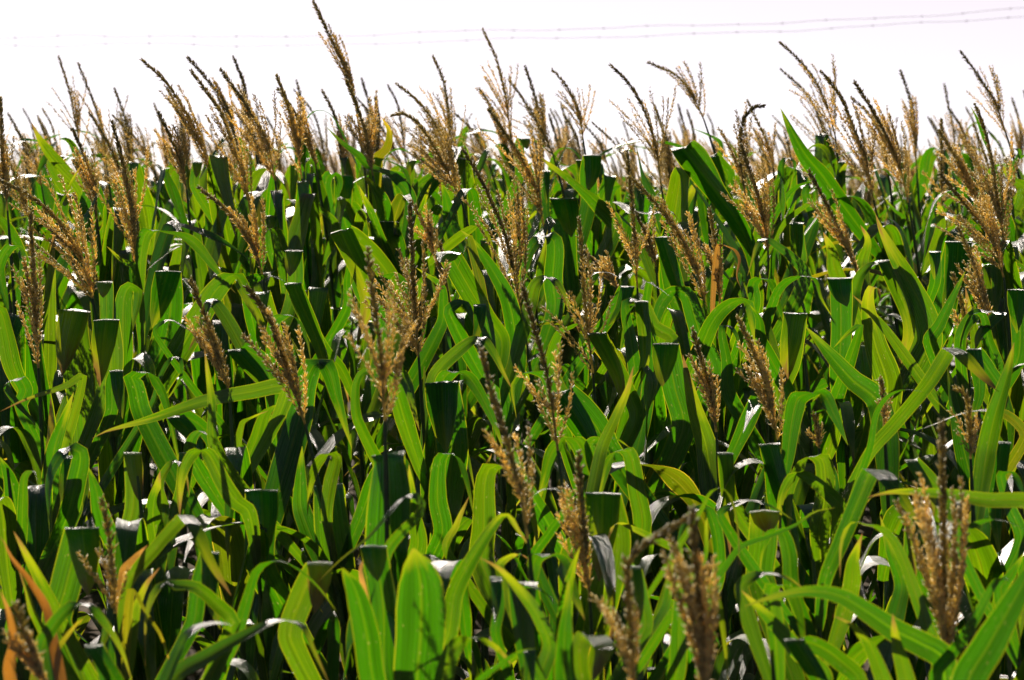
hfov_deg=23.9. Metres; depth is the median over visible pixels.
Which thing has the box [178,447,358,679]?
corn plant
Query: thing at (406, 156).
corn plant
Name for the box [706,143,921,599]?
corn plant
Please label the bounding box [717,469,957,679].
corn plant
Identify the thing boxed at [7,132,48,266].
corn plant
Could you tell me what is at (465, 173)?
corn plant
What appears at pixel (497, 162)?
corn plant
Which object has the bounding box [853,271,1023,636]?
corn plant
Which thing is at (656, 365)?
corn plant
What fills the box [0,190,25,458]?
corn plant
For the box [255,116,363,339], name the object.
corn plant
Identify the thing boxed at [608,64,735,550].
corn plant
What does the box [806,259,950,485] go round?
corn plant
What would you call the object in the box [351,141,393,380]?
corn plant
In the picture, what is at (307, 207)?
corn plant
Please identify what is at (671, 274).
corn plant
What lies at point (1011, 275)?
corn plant
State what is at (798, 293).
corn plant
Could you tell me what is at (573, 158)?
corn plant
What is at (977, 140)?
corn plant
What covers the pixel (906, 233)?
corn plant
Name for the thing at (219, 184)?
corn plant
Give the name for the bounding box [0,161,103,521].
corn plant
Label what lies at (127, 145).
corn plant
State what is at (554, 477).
corn plant
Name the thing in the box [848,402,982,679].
corn plant
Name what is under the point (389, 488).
corn plant
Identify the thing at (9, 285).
corn plant
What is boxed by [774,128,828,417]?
corn plant
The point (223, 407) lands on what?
corn plant
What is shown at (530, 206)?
corn plant
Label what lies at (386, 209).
corn plant
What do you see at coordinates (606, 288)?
corn plant
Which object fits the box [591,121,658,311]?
corn plant
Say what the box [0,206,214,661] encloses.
corn plant
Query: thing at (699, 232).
corn plant
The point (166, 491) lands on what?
corn plant
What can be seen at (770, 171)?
corn plant
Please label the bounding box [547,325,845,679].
corn plant
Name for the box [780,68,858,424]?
corn plant
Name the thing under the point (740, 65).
sky
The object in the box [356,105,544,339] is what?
corn plant
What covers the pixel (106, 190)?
corn plant
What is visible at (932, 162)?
corn plant
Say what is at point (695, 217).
corn plant
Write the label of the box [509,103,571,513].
corn plant
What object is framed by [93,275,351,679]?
corn plant
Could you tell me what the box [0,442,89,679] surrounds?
corn plant
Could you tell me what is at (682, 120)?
corn plant
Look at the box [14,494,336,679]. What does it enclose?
corn plant
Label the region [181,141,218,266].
corn plant
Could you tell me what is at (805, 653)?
corn plant
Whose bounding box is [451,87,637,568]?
corn plant
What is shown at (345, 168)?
corn plant
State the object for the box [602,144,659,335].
corn plant
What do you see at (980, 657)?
corn plant
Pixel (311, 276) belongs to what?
corn plant
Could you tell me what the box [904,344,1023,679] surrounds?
corn plant
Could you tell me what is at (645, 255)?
corn plant
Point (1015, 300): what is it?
corn plant
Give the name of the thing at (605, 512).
corn plant
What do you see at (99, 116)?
corn plant
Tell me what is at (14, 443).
corn plant
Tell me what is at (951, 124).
corn plant
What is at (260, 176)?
corn plant
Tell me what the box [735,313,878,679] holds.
corn plant
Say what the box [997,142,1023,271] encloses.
corn plant
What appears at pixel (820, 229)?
corn plant
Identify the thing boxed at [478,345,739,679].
corn plant
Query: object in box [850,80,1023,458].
corn plant
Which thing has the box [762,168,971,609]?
corn plant
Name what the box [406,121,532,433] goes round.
corn plant
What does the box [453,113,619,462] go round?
corn plant
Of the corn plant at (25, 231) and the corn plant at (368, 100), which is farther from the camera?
the corn plant at (368, 100)
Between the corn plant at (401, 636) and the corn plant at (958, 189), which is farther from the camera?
the corn plant at (958, 189)
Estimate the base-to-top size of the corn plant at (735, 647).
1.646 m
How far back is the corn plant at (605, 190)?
9.97 m
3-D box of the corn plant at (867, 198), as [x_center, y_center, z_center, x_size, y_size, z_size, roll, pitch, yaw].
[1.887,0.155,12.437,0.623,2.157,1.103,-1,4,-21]
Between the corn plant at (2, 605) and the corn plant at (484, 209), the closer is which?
the corn plant at (2, 605)
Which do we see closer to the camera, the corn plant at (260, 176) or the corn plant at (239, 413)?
the corn plant at (239, 413)
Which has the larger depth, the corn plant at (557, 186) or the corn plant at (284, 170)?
the corn plant at (284, 170)
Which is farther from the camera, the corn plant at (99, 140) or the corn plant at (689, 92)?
the corn plant at (99, 140)
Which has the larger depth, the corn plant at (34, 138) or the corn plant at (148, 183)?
the corn plant at (34, 138)
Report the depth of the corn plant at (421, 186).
9.41 m
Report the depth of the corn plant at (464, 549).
6.38 m
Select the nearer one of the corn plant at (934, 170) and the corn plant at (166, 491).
the corn plant at (166, 491)
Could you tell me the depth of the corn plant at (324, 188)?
9.20 m
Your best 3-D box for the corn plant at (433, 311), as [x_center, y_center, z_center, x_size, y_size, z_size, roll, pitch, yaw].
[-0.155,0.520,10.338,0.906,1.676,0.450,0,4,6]
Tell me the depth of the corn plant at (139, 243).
8.17 m
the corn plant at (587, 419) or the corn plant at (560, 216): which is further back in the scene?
the corn plant at (560, 216)
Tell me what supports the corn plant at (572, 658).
on the ground
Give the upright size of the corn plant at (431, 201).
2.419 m
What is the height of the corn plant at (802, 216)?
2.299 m
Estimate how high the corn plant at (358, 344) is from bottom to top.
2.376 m
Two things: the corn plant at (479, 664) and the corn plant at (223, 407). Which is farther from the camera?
the corn plant at (223, 407)
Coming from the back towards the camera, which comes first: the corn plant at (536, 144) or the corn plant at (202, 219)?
the corn plant at (536, 144)
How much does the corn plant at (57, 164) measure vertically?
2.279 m
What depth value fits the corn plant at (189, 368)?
14.15 m
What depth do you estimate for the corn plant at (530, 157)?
14.23 m
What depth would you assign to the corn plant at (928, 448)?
8.14 m
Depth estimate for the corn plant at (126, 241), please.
13.86 m
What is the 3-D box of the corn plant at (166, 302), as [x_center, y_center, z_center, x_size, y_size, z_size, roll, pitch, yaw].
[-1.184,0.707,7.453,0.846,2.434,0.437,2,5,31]
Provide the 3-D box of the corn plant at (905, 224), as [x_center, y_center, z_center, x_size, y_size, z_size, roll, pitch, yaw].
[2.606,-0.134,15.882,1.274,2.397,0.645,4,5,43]
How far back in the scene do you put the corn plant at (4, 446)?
7.36 m
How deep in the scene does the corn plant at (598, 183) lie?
15.81 m
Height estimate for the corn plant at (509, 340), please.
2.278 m
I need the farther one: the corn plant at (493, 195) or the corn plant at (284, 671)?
the corn plant at (493, 195)
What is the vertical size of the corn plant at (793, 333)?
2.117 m
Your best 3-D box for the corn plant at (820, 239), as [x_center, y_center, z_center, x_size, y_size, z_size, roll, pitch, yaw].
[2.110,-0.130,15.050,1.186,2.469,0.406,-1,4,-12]
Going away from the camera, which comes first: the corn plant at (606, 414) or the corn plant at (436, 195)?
the corn plant at (606, 414)
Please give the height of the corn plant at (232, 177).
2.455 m
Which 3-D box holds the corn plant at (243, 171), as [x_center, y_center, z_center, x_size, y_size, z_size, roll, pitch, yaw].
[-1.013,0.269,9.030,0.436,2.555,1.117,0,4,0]
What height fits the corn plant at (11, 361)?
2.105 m
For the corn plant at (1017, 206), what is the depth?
9.51 m
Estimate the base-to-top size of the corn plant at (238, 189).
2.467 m
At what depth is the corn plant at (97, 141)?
15.94 m
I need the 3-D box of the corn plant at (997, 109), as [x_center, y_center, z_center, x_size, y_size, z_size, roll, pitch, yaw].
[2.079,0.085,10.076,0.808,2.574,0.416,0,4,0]
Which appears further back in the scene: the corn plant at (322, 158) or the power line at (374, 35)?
the power line at (374, 35)
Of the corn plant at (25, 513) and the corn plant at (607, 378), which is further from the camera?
the corn plant at (607, 378)
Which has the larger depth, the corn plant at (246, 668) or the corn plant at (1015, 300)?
the corn plant at (1015, 300)
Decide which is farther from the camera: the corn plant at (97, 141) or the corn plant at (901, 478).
the corn plant at (97, 141)
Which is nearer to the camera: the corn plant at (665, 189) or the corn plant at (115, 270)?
the corn plant at (115, 270)
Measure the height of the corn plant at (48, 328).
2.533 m
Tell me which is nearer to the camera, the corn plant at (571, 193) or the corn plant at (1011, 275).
the corn plant at (1011, 275)
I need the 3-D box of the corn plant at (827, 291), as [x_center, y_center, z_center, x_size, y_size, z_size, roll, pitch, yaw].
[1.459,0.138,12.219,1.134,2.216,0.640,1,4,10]
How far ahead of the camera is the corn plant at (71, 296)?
10.99 m
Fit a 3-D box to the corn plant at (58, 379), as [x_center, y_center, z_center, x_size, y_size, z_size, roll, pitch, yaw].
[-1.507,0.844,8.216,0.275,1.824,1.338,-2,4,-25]
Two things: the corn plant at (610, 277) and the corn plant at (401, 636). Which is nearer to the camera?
the corn plant at (401, 636)
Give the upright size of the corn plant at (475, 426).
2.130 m
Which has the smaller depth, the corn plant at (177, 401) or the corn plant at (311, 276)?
the corn plant at (311, 276)
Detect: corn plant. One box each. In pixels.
[0,62,189,377]
[0,96,196,565]
[0,122,191,443]
[0,123,97,286]
[0,142,39,235]
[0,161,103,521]
[0,174,266,613]
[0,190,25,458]
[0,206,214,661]
[0,244,43,497]
[0,251,13,461]
[0,306,210,671]
[0,439,35,589]
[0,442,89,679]
[0,537,327,679]
[0,581,4,608]
[4,119,324,606]
[4,228,45,268]
[5,112,72,312]
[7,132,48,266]
[7,138,55,148]
[7,139,44,308]
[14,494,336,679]
[15,127,92,330]
[19,107,116,161]
[21,116,151,519]
[31,55,181,616]
[32,107,157,516]
[33,115,80,271]
[46,134,84,255]
[51,370,102,642]
[53,127,169,559]
[69,114,192,624]
[72,139,108,229]
[73,111,181,498]
[74,629,89,644]
[83,87,187,514]
[84,108,140,229]
[88,110,206,566]
[88,452,241,679]
[92,110,248,668]
[93,140,186,463]
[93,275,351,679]
[94,132,126,233]
[95,127,141,518]
[98,103,190,536]
[98,169,191,532]
[120,135,189,415]
[135,160,186,499]
[139,58,337,496]
[140,126,183,243]
[145,87,238,638]
[145,160,216,396]
[145,284,474,679]
[146,248,223,639]
[153,298,418,679]
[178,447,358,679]
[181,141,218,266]
[183,286,224,639]
[184,55,343,371]
[186,55,290,279]
[189,68,288,562]
[191,320,260,677]
[196,185,364,637]
[213,136,283,485]
[219,67,348,573]
[227,101,290,192]
[229,86,487,679]
[230,658,258,679]
[231,128,357,353]
[239,102,350,398]
[245,74,339,654]
[245,108,296,193]
[249,227,352,659]
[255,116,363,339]
[269,669,294,675]
[271,155,289,207]
[278,246,526,679]
[284,79,329,287]
[284,225,447,660]
[287,89,358,454]
[297,0,530,473]
[307,132,403,358]
[317,186,493,534]
[321,89,398,466]
[322,492,556,679]
[328,79,437,558]
[329,98,441,455]
[335,154,366,394]
[337,337,372,483]
[343,134,360,506]
[344,96,427,403]
[344,140,442,329]
[345,231,671,679]
[345,554,515,679]
[346,110,534,674]
[346,114,362,478]
[346,199,547,679]
[350,201,510,679]
[351,77,432,364]
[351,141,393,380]
[353,54,535,454]
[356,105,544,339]
[358,104,424,195]
[383,83,497,372]
[394,82,529,663]
[405,275,540,515]
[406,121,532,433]
[408,117,529,489]
[411,130,427,176]
[430,240,544,672]
[435,86,502,215]
[438,27,581,581]
[440,64,633,493]
[442,282,725,679]
[445,533,528,678]
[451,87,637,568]
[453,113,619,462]
[460,129,504,505]
[461,146,688,616]
[465,117,512,281]
[468,150,542,500]
[470,215,713,672]
[472,353,731,655]
[474,436,746,673]
[478,147,515,506]
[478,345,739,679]
[482,106,622,524]
[487,449,830,679]
[494,507,617,664]
[505,78,625,344]
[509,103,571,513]
[515,113,655,351]
[516,302,674,511]
[517,282,758,679]
[520,149,544,467]
[522,120,562,197]
[524,151,561,376]
[529,142,640,340]
[533,159,644,492]
[537,249,679,614]
[545,108,640,197]
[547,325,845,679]
[550,68,622,348]
[550,109,659,331]
[550,113,693,349]
[554,512,698,679]
[580,256,703,529]
[582,122,705,344]
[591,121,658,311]
[592,151,642,297]
[594,210,761,528]
[599,60,818,491]
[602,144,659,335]
[606,148,724,679]
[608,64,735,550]
[614,136,656,280]
[616,425,762,679]
[618,103,821,378]
[624,160,658,267]
[628,174,830,679]
[645,154,706,416]
[646,115,734,306]
[657,103,759,270]
[660,504,721,679]
[663,613,790,679]
[671,102,921,677]
[674,131,706,297]
[675,109,741,303]
[689,152,818,656]
[691,206,811,669]
[698,113,774,304]
[700,157,829,398]
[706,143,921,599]
[708,348,1007,679]
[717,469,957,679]
[718,305,872,637]
[722,137,818,442]
[726,305,766,674]
[729,99,830,423]
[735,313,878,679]
[735,571,866,679]
[744,417,1022,679]
[750,129,921,430]
[751,146,819,443]
[755,129,824,417]
[758,149,878,436]
[760,41,921,640]
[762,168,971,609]
[763,157,855,389]
[764,176,894,473]
[771,129,820,434]
[772,116,812,199]
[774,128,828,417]
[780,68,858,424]
[780,70,1023,501]
[805,69,1001,573]
[805,326,1023,679]
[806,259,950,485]
[808,130,880,466]
[809,97,949,426]
[809,117,959,387]
[815,324,970,495]
[816,125,882,286]
[819,128,973,458]
[824,136,954,474]
[824,159,911,324]
[827,214,948,674]
[839,488,1023,679]
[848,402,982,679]
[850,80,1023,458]
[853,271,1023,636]
[857,179,890,419]
[861,108,981,348]
[861,117,977,433]
[870,379,973,638]
[882,105,1023,421]
[883,145,982,411]
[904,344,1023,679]
[907,224,1023,581]
[912,123,1023,434]
[918,139,953,370]
[921,83,1023,370]
[922,371,1013,636]
[924,118,1016,382]
[927,116,977,399]
[932,102,1021,363]
[934,173,1023,541]
[936,129,1023,408]
[947,347,1023,674]
[951,106,1023,308]
[951,568,1023,679]
[955,556,1023,674]
[958,49,1023,264]
[962,158,1023,412]
[970,106,1023,288]
[977,90,1023,326]
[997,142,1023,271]
[1000,97,1023,172]
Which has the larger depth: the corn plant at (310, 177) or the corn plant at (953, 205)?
the corn plant at (953, 205)
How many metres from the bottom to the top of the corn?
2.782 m
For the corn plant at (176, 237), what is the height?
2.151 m
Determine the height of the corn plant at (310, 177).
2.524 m
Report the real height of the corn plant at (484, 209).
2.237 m
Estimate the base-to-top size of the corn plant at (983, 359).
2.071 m
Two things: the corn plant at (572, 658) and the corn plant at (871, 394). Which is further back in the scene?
the corn plant at (871, 394)
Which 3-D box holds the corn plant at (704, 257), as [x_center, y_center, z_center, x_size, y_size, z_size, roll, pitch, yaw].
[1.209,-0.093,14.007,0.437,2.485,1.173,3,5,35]
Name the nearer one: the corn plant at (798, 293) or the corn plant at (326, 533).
the corn plant at (326, 533)
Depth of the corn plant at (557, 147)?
12.16 m
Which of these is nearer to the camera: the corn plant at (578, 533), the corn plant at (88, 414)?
the corn plant at (578, 533)
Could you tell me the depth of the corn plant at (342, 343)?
10.03 m
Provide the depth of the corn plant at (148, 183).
12.82 m
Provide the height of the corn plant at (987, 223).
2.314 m
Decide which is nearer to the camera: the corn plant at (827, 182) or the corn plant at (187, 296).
the corn plant at (827, 182)
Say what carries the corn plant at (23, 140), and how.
on the ground
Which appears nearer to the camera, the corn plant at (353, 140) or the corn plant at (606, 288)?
the corn plant at (606, 288)
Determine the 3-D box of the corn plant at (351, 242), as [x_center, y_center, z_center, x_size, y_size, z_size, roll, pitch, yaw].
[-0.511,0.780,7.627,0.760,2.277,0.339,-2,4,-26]
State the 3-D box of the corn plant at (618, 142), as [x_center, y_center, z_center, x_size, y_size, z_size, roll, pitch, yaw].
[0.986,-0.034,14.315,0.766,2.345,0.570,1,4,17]
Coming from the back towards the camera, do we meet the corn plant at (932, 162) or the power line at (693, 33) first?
the power line at (693, 33)
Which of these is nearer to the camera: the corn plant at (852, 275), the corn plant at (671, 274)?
the corn plant at (671, 274)
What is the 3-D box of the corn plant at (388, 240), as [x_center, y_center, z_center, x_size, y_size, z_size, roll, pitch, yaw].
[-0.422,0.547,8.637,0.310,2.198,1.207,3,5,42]
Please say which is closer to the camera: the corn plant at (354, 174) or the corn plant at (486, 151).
the corn plant at (486, 151)
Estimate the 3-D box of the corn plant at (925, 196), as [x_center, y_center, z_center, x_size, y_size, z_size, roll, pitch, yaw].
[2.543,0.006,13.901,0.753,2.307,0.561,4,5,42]
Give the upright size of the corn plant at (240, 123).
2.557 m
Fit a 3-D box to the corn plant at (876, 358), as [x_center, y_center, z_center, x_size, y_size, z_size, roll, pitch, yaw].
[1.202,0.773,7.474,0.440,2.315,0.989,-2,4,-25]
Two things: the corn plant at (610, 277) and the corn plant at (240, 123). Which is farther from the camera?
the corn plant at (240, 123)
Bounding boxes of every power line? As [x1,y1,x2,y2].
[12,16,1023,47]
[14,7,1023,39]
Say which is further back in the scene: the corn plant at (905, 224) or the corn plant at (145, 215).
the corn plant at (905, 224)
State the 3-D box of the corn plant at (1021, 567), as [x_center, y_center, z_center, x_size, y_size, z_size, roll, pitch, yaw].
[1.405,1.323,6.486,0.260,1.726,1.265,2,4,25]
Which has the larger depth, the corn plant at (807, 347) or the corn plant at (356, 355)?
the corn plant at (356, 355)
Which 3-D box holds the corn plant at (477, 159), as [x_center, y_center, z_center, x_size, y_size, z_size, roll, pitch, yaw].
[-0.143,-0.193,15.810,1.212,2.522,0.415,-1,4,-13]
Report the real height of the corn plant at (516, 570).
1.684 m
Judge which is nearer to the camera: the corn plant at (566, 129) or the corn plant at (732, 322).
the corn plant at (732, 322)
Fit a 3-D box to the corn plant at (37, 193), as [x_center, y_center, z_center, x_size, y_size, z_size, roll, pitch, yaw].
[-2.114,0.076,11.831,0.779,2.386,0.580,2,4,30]
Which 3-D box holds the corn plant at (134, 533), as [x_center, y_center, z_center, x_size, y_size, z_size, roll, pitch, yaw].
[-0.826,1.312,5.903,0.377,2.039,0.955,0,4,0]
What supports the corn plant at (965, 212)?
on the ground
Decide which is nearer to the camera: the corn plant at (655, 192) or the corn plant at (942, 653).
the corn plant at (942, 653)
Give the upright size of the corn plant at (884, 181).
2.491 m
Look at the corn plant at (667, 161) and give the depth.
10.40 m
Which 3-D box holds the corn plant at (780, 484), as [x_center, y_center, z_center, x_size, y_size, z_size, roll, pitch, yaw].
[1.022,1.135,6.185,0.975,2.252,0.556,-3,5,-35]
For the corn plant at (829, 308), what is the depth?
12.72 m
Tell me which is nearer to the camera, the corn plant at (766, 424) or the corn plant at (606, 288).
the corn plant at (606, 288)
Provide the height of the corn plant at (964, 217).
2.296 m
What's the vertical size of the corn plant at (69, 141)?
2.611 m
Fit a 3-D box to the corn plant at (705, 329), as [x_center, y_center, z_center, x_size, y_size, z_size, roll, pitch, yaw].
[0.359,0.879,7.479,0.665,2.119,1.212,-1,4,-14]
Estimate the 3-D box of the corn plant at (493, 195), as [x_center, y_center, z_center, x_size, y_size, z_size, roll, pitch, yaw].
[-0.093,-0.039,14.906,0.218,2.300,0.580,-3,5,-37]
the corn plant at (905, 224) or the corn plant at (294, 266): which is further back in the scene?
the corn plant at (905, 224)
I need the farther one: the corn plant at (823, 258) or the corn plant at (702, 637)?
the corn plant at (823, 258)
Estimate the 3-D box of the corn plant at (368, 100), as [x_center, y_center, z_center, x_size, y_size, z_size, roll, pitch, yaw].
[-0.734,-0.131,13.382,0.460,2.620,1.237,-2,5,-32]
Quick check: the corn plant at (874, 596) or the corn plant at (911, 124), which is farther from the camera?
the corn plant at (911, 124)
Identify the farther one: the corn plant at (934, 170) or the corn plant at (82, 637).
the corn plant at (934, 170)
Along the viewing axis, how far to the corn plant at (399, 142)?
11.94 m
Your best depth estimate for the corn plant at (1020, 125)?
13.43 m
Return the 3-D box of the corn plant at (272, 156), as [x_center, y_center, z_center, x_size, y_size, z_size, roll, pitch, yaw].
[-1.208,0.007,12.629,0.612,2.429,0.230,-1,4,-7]
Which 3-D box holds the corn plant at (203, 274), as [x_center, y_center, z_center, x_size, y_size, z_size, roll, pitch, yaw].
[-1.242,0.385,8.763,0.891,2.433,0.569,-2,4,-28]
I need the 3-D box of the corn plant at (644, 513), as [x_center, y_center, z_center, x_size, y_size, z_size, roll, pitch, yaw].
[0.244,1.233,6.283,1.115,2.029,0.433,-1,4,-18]
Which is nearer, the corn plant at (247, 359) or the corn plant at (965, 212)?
the corn plant at (247, 359)
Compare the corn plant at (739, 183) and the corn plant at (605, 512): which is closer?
the corn plant at (605, 512)
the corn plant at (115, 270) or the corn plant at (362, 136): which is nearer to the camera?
the corn plant at (115, 270)
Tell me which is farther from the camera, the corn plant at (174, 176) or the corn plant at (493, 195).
the corn plant at (493, 195)
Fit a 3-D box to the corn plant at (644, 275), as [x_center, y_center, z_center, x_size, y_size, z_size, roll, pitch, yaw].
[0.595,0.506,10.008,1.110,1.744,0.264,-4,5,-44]
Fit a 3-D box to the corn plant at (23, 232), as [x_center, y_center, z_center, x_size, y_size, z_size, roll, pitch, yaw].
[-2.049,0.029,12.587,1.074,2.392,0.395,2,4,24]
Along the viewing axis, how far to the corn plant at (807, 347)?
10.59 m
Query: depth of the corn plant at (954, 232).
9.26 m
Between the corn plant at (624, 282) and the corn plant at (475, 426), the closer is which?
the corn plant at (475, 426)
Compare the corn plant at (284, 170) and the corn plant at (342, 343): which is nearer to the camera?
the corn plant at (342, 343)
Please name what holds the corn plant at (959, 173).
on the ground
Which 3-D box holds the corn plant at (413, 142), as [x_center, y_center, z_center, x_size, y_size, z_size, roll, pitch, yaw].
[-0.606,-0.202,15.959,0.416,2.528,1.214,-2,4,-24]
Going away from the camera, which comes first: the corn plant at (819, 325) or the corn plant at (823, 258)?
the corn plant at (819, 325)
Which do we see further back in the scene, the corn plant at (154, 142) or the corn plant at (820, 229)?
the corn plant at (154, 142)
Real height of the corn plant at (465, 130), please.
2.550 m
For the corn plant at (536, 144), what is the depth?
14.99 m
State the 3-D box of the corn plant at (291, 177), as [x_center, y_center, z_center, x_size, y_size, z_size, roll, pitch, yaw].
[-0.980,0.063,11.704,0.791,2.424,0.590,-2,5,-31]
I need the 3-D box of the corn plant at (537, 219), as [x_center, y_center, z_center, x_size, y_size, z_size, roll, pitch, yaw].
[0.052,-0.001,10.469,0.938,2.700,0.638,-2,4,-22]
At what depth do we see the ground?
11.95 m
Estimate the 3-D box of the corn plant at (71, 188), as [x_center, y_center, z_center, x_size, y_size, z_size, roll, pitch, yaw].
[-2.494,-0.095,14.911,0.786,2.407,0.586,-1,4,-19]
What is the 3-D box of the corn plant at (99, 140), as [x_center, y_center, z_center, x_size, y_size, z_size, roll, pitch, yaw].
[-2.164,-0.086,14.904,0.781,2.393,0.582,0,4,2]
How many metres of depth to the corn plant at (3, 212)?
13.23 m
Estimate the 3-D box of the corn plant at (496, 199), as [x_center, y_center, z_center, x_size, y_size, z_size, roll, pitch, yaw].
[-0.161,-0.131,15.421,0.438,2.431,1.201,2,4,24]
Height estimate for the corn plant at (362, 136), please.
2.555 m
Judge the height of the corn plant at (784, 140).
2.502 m
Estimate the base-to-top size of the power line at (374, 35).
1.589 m
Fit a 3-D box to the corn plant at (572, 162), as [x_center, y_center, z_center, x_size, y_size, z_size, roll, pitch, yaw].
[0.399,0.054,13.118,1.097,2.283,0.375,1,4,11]
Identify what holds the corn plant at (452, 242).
on the ground
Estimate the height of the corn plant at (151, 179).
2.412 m
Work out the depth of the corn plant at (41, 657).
4.42 m
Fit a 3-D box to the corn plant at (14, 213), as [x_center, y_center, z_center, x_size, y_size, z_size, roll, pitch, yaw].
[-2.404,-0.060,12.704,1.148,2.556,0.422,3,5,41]
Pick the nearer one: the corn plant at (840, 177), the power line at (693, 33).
the corn plant at (840, 177)
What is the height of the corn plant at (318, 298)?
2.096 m
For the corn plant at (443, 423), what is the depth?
6.71 m
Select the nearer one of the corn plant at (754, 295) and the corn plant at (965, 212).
the corn plant at (754, 295)
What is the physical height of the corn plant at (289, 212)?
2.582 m
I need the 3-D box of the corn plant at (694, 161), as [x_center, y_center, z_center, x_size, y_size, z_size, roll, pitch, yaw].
[1.149,0.325,9.109,1.000,2.434,0.610,2,4,23]
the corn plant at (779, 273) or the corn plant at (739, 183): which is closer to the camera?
the corn plant at (779, 273)
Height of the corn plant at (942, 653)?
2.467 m
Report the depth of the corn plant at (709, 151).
15.50 m
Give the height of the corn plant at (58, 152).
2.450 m
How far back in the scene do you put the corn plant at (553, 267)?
8.04 m
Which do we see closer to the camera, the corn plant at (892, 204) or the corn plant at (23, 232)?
the corn plant at (892, 204)
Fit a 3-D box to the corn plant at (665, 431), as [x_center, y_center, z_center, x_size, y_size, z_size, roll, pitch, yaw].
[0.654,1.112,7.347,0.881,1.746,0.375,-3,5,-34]
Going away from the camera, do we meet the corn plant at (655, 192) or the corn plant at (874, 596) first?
the corn plant at (874, 596)
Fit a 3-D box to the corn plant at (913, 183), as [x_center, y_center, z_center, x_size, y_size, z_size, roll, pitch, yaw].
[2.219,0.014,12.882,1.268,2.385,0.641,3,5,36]
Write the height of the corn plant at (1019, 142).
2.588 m
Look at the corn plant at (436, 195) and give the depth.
9.95 m
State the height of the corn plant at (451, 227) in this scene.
2.404 m
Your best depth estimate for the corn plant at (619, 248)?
11.97 m
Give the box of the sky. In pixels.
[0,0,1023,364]
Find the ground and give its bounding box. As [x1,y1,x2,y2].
[78,377,977,679]
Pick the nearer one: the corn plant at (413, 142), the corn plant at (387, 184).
the corn plant at (387, 184)
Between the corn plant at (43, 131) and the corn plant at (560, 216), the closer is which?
the corn plant at (560, 216)
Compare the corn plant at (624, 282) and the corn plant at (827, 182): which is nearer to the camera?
the corn plant at (827, 182)
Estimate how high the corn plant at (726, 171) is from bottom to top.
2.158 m
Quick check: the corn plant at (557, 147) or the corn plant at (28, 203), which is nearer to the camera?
the corn plant at (557, 147)
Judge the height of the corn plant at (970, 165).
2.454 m
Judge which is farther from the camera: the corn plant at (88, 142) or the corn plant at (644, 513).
the corn plant at (88, 142)
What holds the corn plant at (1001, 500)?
on the ground

